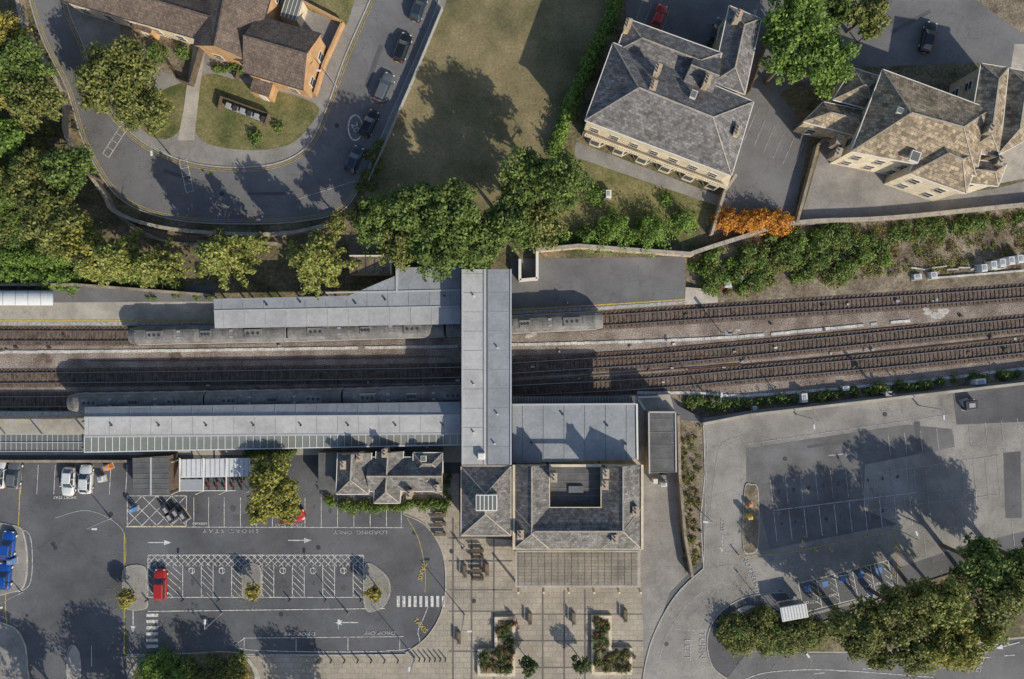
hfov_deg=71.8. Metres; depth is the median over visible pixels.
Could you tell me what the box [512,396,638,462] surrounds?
platform canopy
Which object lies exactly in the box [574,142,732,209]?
garden path
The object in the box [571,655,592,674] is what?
tree
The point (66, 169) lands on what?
deciduous tree
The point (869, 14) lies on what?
deciduous tree
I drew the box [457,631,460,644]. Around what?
park bench
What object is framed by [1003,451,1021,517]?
car park tarmac
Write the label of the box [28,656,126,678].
road
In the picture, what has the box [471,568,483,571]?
park bench
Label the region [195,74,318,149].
lawn
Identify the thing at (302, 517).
parked car
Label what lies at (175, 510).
waste container
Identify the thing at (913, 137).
stone house
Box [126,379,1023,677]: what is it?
terrain
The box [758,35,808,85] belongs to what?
deciduous tree
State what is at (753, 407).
equipment cabinet
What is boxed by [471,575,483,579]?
park bench
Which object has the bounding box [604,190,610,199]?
equipment cabinet
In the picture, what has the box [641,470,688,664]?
service path
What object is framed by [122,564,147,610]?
traffic island
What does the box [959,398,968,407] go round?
equipment cabinet
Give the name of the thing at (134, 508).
equipment cabinet
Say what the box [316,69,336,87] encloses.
street lamp
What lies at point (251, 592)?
tree
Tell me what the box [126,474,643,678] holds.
station forecourt
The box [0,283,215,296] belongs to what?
platform wall
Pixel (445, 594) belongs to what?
kerb
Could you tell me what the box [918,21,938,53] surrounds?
parked car
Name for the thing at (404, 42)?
parked car
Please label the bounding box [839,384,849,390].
equipment cabinet
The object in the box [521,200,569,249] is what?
deciduous tree
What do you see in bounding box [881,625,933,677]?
deciduous tree
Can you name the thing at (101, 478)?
equipment cabinet
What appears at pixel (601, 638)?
planter shrubs
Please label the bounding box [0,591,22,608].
street lamp
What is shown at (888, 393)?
railway signal
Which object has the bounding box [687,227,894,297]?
bank vegetation
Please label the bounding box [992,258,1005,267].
equipment cabinet
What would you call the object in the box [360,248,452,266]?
shrub
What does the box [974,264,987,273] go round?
equipment cabinet
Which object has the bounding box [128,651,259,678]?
planting bed island
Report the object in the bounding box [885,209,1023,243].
bank vegetation
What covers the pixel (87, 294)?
platform surface
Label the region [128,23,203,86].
garden fence
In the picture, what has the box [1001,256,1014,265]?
equipment cabinet
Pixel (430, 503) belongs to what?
shrub
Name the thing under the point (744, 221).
autumn shrub
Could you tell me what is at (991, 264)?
equipment cabinet
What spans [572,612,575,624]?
park bench
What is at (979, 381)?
equipment cabinet
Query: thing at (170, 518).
waste container
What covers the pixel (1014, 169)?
courtyard
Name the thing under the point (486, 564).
park bench
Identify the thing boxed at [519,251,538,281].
platform wall
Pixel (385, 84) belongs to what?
parked car
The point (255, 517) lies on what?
deciduous tree
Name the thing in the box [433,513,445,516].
park bench
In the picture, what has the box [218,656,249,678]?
planted bed
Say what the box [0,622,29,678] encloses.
traffic island
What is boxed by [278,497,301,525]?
deciduous tree
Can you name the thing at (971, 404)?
waste container
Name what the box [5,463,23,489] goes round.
parked car
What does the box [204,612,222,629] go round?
street lamp
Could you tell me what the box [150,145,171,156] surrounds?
street lamp
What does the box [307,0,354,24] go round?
lawn
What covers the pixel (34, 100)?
deciduous tree
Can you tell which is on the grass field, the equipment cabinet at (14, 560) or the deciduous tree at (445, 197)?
the deciduous tree at (445, 197)
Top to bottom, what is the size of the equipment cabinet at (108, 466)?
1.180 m
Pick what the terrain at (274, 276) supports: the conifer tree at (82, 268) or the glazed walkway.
the conifer tree at (82, 268)
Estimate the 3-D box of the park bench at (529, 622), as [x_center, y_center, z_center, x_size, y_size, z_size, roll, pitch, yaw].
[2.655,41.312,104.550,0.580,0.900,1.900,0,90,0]
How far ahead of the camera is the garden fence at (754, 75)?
103.96 m
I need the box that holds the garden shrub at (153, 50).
[143,38,283,146]
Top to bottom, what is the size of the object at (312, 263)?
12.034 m
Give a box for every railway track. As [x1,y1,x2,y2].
[0,282,1023,345]
[0,314,1023,387]
[0,338,1023,410]
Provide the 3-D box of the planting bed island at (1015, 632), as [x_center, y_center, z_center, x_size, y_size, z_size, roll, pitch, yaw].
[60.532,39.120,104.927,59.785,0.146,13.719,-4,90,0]
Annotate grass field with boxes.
[364,0,607,235]
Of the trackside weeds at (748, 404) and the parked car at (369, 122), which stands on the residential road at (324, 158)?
the parked car at (369, 122)
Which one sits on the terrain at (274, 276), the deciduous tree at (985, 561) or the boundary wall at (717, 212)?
the boundary wall at (717, 212)
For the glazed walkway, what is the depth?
101.60 m
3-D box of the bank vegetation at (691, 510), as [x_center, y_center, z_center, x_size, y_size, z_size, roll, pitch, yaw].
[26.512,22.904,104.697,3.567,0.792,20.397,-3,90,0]
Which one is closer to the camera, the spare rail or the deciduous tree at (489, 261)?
the deciduous tree at (489, 261)
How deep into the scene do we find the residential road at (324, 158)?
104.99 m
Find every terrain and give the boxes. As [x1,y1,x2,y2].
[0,0,1023,325]
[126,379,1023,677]
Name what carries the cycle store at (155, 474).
on the station car park
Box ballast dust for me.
[34,298,949,362]
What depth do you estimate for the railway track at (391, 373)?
105.98 m
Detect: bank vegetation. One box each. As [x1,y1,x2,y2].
[679,424,702,568]
[680,428,704,562]
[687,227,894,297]
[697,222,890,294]
[708,232,884,293]
[830,210,1023,288]
[836,213,1023,286]
[843,218,1023,280]
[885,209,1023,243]
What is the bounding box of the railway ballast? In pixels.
[0,281,1023,402]
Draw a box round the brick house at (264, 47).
[59,0,326,101]
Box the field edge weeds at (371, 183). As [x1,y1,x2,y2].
[349,138,386,218]
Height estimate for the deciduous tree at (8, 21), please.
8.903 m
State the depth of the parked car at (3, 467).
104.07 m
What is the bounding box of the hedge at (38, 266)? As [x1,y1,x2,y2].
[0,246,83,297]
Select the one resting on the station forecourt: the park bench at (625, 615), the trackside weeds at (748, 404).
the park bench at (625, 615)
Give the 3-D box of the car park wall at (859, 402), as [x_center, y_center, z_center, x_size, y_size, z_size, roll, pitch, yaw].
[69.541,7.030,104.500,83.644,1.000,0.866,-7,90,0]
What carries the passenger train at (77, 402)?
on the railway track at (720, 377)
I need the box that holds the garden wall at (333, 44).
[301,0,344,96]
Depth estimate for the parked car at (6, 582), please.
104.02 m
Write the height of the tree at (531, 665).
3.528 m
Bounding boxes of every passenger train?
[67,385,461,411]
[128,311,602,344]
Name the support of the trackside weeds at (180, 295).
on the terrain at (274, 276)
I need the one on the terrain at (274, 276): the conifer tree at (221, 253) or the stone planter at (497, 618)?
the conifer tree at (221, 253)
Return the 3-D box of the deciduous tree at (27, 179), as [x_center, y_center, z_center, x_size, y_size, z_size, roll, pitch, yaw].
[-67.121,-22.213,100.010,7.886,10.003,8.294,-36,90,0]
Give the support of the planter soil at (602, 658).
in the stone planter at (605, 616)
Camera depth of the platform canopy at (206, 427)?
100.56 m
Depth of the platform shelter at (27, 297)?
101.79 m
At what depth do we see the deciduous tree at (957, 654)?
94.64 m
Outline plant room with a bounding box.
[644,410,676,483]
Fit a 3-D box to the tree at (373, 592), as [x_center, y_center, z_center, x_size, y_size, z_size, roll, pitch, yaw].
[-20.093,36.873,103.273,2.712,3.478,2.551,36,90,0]
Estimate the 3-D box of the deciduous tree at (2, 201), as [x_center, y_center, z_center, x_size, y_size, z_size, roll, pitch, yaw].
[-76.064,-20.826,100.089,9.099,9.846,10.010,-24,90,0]
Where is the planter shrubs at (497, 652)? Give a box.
[477,621,516,675]
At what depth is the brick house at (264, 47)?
99.44 m
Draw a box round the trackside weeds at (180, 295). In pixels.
[145,290,211,300]
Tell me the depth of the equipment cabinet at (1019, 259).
104.61 m
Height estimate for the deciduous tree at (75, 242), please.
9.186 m
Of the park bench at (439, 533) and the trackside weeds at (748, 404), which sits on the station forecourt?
the park bench at (439, 533)
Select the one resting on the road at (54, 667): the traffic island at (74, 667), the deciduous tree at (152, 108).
the traffic island at (74, 667)
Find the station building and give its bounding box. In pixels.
[461,460,643,593]
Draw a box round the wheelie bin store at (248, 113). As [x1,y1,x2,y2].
[217,96,270,126]
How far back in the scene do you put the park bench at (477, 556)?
104.53 m
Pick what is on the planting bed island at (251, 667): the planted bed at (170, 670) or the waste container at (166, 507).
the planted bed at (170, 670)
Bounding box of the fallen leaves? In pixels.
[2,73,962,674]
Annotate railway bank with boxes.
[678,419,703,572]
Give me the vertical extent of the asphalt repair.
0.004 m
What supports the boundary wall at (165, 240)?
on the terrain at (274, 276)
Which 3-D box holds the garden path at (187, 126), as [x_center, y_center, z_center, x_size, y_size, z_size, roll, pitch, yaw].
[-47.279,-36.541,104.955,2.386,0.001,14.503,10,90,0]
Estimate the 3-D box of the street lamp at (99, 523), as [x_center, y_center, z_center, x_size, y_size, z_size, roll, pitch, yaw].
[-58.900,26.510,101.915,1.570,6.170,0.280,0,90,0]
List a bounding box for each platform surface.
[0,285,214,301]
[0,302,213,321]
[0,394,673,470]
[511,257,684,310]
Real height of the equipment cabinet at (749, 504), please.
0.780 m
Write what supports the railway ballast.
on the ground at (783, 288)
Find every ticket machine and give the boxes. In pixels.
[744,513,752,519]
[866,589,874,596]
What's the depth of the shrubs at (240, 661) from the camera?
104.20 m
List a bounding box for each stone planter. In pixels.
[478,616,514,675]
[591,614,631,674]
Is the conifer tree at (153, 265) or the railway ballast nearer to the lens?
the conifer tree at (153, 265)
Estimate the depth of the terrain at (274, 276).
105.00 m
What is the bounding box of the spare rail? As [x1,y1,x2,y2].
[98,325,1023,380]
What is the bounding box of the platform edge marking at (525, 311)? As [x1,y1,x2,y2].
[0,299,684,417]
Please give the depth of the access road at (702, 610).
104.96 m
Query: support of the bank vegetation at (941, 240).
on the ground at (783, 288)
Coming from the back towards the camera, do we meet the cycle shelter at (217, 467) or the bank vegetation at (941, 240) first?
the bank vegetation at (941, 240)
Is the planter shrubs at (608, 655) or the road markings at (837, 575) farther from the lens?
the road markings at (837, 575)
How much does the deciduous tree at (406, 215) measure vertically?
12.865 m
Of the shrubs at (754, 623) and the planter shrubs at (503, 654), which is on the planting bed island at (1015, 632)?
the shrubs at (754, 623)
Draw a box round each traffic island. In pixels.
[0,523,27,595]
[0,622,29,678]
[67,646,80,678]
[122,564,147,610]
[242,563,260,599]
[363,563,390,611]
[742,483,758,553]
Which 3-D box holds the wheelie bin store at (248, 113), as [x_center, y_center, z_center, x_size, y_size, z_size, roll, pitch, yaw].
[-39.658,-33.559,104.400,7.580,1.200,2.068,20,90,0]
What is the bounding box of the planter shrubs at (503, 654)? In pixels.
[481,620,514,673]
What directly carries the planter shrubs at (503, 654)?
on the planter soil at (500, 642)
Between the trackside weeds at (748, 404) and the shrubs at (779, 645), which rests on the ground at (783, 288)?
the trackside weeds at (748, 404)
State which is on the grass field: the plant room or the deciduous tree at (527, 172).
the deciduous tree at (527, 172)
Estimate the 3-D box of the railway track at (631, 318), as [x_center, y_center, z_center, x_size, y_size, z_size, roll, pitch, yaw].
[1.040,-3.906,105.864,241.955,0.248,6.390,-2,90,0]
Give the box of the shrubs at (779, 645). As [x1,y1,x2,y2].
[727,620,820,658]
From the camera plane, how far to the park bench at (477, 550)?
104.53 m
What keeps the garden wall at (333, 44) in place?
on the estate ground at (95, 29)
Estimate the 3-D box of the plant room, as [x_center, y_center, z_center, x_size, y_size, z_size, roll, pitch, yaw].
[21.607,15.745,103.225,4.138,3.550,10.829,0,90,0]
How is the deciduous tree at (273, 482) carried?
on the station car park
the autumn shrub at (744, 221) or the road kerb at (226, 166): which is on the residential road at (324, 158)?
the road kerb at (226, 166)
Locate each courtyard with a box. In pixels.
[625,0,1023,95]
[713,93,809,234]
[1000,44,1023,182]
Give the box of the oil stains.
[191,475,898,590]
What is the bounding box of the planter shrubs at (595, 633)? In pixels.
[591,618,632,673]
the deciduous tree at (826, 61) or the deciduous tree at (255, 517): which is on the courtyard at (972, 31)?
the deciduous tree at (826, 61)
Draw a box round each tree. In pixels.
[0,10,33,47]
[0,32,57,100]
[0,75,69,133]
[0,76,19,113]
[0,114,26,160]
[0,147,62,207]
[0,190,7,212]
[16,185,89,259]
[35,144,101,197]
[58,213,104,268]
[72,35,161,120]
[72,252,123,286]
[92,227,142,281]
[110,78,174,135]
[115,588,136,608]
[131,237,195,287]
[192,227,263,290]
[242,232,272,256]
[244,581,261,600]
[245,500,270,525]
[246,453,300,518]
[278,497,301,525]
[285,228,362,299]
[324,209,346,234]
[347,190,397,248]
[363,585,382,603]
[377,224,416,273]
[383,180,435,241]
[402,219,470,282]
[420,175,485,244]
[450,209,500,272]
[468,243,498,268]
[480,191,539,253]
[497,145,548,207]
[518,654,538,678]
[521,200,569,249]
[527,147,594,214]
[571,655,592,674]
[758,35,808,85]
[760,0,836,55]
[791,28,861,100]
[821,0,853,31]
[824,594,889,662]
[843,0,892,39]
[857,26,873,42]
[864,646,894,670]
[868,578,933,647]
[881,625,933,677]
[905,576,979,639]
[920,613,986,674]
[940,532,1019,592]
[958,558,1023,630]
[961,607,1009,653]
[995,538,1023,578]
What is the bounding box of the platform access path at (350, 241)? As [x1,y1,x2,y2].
[118,220,383,274]
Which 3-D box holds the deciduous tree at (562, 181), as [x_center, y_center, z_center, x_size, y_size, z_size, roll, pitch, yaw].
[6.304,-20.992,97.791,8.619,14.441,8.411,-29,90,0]
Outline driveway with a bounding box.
[977,0,1023,33]
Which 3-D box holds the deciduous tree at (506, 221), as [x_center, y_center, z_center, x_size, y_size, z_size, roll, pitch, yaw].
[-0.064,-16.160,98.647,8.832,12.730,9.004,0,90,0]
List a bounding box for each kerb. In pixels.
[29,0,438,224]
[127,425,784,678]
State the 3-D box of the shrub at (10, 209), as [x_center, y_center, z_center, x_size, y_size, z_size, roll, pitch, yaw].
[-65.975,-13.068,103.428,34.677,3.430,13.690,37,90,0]
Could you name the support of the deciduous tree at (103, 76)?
on the estate ground at (95, 29)
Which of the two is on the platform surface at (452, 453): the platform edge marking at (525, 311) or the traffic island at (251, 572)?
the platform edge marking at (525, 311)
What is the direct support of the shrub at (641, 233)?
on the garden lawn at (631, 196)
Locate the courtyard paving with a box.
[800,141,1023,224]
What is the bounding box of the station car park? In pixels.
[0,455,444,655]
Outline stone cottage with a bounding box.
[318,447,443,503]
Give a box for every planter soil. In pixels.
[481,620,511,672]
[595,619,628,671]
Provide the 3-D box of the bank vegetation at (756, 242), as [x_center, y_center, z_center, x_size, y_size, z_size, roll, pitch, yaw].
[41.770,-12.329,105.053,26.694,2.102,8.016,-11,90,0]
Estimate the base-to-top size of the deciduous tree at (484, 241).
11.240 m
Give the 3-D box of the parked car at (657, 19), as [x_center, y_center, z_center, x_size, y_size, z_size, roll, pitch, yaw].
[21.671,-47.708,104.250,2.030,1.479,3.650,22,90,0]
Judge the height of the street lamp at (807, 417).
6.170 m
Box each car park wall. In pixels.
[0,459,130,462]
[701,382,1023,424]
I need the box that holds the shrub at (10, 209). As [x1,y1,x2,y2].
[0,154,184,294]
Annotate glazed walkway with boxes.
[0,434,83,451]
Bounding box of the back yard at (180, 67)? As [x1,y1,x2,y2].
[120,24,192,79]
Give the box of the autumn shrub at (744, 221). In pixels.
[709,204,795,238]
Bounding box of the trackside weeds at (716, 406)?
[682,369,1022,412]
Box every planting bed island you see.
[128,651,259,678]
[721,551,1023,652]
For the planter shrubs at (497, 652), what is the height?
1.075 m
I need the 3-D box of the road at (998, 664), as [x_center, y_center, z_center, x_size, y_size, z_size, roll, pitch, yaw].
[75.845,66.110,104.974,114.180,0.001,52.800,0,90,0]
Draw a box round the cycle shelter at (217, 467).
[171,458,249,494]
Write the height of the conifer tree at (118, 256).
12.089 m
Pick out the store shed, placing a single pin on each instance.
(372, 267)
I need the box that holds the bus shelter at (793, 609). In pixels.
[775,599,808,621]
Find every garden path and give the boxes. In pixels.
[178,46,204,139]
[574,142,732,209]
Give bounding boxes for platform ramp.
[685,287,717,304]
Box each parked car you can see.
[0,459,8,488]
[0,530,17,559]
[0,562,13,590]
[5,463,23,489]
[59,467,77,495]
[77,464,94,493]
[152,568,168,599]
[279,508,305,523]
[343,145,363,174]
[358,109,379,138]
[373,72,394,103]
[392,32,411,62]
[409,0,427,22]
[649,3,666,28]
[707,17,723,45]
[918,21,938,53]
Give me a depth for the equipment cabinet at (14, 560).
103.89 m
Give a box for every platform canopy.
[81,402,460,452]
[214,266,460,327]
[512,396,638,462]
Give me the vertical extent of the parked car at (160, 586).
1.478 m
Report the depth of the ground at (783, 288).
106.02 m
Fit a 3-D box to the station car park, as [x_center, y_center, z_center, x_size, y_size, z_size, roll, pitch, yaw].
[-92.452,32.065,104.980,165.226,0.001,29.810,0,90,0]
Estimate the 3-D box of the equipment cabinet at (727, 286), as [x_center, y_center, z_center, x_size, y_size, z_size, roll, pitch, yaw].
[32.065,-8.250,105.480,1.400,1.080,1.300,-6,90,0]
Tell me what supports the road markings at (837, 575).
on the car park tarmac at (766, 464)
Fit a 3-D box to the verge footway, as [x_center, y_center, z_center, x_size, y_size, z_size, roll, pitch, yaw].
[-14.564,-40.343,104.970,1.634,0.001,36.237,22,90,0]
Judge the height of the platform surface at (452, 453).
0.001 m
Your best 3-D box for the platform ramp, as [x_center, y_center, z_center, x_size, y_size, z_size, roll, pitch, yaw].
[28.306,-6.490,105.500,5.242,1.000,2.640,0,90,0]
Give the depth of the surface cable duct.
105.75 m
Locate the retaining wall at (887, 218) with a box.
[691,203,1023,254]
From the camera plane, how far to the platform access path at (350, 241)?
104.97 m
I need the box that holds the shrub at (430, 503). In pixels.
[239,449,448,515]
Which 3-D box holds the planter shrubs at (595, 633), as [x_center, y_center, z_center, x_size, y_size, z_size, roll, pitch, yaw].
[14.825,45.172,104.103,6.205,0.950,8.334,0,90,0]
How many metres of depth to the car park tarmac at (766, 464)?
104.97 m
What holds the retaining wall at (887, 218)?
on the terrain at (274, 276)
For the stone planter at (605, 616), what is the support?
on the station forecourt
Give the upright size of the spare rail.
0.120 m
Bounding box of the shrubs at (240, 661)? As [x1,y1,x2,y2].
[181,649,249,678]
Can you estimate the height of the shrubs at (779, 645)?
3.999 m
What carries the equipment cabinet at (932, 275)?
on the ground at (783, 288)
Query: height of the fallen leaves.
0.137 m
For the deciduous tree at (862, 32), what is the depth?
101.61 m
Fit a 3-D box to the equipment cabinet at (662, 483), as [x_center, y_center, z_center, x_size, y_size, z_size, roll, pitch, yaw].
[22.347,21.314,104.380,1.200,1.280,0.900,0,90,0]
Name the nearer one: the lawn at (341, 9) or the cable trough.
the lawn at (341, 9)
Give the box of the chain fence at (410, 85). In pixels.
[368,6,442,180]
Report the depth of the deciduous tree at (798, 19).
94.80 m
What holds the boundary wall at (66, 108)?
on the residential road at (324, 158)
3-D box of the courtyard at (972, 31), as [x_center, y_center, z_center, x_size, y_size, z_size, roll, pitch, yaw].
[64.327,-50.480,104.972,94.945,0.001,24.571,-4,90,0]
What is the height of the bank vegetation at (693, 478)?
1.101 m
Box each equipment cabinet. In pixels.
[6,556,17,564]
[97,474,107,482]
[102,463,114,470]
[128,505,138,512]
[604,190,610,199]
[658,480,666,486]
[723,280,731,288]
[746,501,752,507]
[750,405,756,410]
[797,391,807,402]
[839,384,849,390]
[910,273,921,280]
[926,271,937,279]
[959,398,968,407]
[969,378,985,384]
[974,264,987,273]
[983,260,996,270]
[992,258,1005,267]
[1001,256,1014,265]
[1010,254,1023,264]
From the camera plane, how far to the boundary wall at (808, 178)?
103.60 m
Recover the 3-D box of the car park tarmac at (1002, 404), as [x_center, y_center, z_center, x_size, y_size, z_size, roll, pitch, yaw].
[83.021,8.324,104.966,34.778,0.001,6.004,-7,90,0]
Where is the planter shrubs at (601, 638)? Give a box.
[591,615,629,674]
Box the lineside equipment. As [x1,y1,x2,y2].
[0,300,1016,388]
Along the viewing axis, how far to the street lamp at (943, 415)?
100.62 m
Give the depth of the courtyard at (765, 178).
104.98 m
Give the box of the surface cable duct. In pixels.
[638,265,1023,410]
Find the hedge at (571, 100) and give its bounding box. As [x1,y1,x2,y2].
[545,0,624,158]
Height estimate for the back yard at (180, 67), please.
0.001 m
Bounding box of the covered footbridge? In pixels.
[462,269,511,464]
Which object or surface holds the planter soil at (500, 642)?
in the stone planter at (497, 618)
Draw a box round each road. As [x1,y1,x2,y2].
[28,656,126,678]
[30,0,437,222]
[644,564,784,678]
[727,644,1023,678]
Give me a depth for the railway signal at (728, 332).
102.75 m
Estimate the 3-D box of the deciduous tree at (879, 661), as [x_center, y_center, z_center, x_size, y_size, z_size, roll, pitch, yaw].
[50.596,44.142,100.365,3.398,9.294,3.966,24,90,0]
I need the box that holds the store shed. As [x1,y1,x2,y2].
[349,255,393,275]
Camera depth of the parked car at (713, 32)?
104.00 m
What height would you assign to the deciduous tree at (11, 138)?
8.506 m
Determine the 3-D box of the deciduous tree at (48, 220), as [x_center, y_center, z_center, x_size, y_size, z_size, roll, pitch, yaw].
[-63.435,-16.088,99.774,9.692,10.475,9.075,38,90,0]
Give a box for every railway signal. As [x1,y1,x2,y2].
[722,330,732,334]
[878,391,894,395]
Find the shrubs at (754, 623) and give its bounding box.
[716,604,830,660]
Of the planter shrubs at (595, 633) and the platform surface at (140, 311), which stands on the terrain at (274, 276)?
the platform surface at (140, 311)
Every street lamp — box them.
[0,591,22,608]
[87,517,111,529]
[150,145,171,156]
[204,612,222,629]
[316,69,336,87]
[337,612,348,628]
[408,656,414,676]
[699,510,712,522]
[795,414,814,428]
[892,526,918,539]
[917,405,944,419]
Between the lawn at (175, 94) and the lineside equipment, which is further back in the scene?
the lineside equipment
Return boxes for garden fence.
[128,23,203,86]
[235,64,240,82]
[746,29,771,94]
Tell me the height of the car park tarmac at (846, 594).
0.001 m
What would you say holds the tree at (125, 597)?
on the traffic island at (135, 576)
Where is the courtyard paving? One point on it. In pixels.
(837, 191)
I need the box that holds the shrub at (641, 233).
[550,183,699,257]
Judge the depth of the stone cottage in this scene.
99.82 m
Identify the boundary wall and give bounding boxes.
[15,0,344,236]
[114,213,277,245]
[676,413,693,577]
[708,174,736,235]
[793,136,831,222]
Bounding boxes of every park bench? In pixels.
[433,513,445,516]
[433,522,445,525]
[433,532,445,535]
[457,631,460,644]
[463,565,466,577]
[471,548,483,551]
[471,554,483,559]
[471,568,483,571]
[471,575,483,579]
[485,563,488,575]
[528,612,531,624]
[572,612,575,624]
[624,609,626,621]
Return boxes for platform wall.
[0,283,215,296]
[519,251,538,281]
[535,244,693,256]
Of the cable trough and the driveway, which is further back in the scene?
the cable trough
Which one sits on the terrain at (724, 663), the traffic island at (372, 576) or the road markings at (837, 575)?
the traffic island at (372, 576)
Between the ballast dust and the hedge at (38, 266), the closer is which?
the hedge at (38, 266)
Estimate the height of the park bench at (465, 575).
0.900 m
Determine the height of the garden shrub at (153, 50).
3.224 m
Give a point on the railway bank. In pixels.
(690, 426)
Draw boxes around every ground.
[68,0,368,166]
[151,207,1023,417]
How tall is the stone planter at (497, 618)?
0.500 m
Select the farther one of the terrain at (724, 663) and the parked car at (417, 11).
the terrain at (724, 663)
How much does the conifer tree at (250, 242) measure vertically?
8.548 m
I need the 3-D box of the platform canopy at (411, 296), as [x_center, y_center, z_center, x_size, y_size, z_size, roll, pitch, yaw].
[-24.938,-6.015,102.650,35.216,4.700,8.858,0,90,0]
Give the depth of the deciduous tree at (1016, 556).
95.82 m
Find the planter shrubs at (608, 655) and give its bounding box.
[593,621,627,672]
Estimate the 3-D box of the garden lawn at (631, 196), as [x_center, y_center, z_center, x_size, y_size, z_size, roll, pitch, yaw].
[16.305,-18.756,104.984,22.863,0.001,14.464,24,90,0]
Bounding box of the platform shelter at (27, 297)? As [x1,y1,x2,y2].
[0,290,53,305]
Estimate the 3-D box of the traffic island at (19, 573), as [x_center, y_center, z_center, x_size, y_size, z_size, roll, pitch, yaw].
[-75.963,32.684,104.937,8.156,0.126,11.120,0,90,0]
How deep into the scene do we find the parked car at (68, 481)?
103.98 m
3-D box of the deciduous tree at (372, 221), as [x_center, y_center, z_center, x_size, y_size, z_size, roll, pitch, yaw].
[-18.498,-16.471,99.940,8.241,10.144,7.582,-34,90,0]
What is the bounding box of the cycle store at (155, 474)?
[133,453,177,495]
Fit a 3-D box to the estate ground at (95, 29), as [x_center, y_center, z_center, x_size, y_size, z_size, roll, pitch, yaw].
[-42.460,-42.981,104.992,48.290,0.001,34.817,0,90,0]
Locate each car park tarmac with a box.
[746,425,954,548]
[799,561,896,613]
[953,381,1023,424]
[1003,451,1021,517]
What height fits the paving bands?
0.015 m
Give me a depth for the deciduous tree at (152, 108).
98.32 m
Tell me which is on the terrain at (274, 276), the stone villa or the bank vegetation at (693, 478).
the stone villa
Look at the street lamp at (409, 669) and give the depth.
100.65 m
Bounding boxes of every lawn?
[142,83,186,138]
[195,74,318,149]
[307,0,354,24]
[560,140,708,243]
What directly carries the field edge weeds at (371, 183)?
on the grass field
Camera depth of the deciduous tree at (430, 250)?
95.58 m
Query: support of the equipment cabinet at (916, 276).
on the ground at (783, 288)
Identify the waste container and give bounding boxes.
[160,502,171,514]
[164,513,178,524]
[170,505,180,519]
[177,507,191,522]
[961,399,977,410]
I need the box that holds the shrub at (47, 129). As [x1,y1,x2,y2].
[0,120,74,248]
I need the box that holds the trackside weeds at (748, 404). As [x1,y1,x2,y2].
[684,371,1014,411]
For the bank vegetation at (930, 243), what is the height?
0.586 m
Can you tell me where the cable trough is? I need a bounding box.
[0,319,1023,396]
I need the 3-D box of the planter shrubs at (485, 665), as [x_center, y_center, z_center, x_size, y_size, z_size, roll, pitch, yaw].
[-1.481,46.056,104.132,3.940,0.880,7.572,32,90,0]
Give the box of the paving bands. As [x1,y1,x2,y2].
[449,518,642,678]
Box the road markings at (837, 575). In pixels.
[5,1,1019,678]
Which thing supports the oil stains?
on the station car park
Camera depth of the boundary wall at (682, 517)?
103.40 m
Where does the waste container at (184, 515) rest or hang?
on the station car park
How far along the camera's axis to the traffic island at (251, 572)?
104.87 m
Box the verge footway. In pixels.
[369,0,445,169]
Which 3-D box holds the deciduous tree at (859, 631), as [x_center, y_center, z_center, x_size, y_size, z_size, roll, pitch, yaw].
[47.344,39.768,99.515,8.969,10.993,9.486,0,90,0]
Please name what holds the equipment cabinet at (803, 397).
on the ground at (783, 288)
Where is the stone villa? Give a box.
[582,5,761,190]
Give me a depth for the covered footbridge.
97.88 m
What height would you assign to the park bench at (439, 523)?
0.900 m
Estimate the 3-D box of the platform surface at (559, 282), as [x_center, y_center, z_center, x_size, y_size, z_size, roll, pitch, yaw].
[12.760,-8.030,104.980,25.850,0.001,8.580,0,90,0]
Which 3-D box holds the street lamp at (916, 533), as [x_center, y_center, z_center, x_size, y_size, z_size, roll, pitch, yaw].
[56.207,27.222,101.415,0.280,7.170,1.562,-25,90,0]
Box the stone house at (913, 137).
[793,63,1023,200]
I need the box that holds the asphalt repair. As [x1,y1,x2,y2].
[37,9,930,576]
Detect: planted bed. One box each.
[130,643,198,678]
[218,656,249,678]
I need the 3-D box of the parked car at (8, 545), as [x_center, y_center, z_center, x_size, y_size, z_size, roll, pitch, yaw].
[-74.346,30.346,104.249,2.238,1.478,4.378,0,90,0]
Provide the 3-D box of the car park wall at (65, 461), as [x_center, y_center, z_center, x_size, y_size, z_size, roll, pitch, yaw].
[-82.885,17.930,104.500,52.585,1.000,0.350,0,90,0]
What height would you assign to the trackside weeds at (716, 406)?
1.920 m
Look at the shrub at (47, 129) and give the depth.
103.42 m
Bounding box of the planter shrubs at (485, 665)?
[480,624,513,670]
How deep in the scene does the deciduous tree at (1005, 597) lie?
94.38 m
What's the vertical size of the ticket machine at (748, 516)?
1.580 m
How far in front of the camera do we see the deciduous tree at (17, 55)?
97.21 m

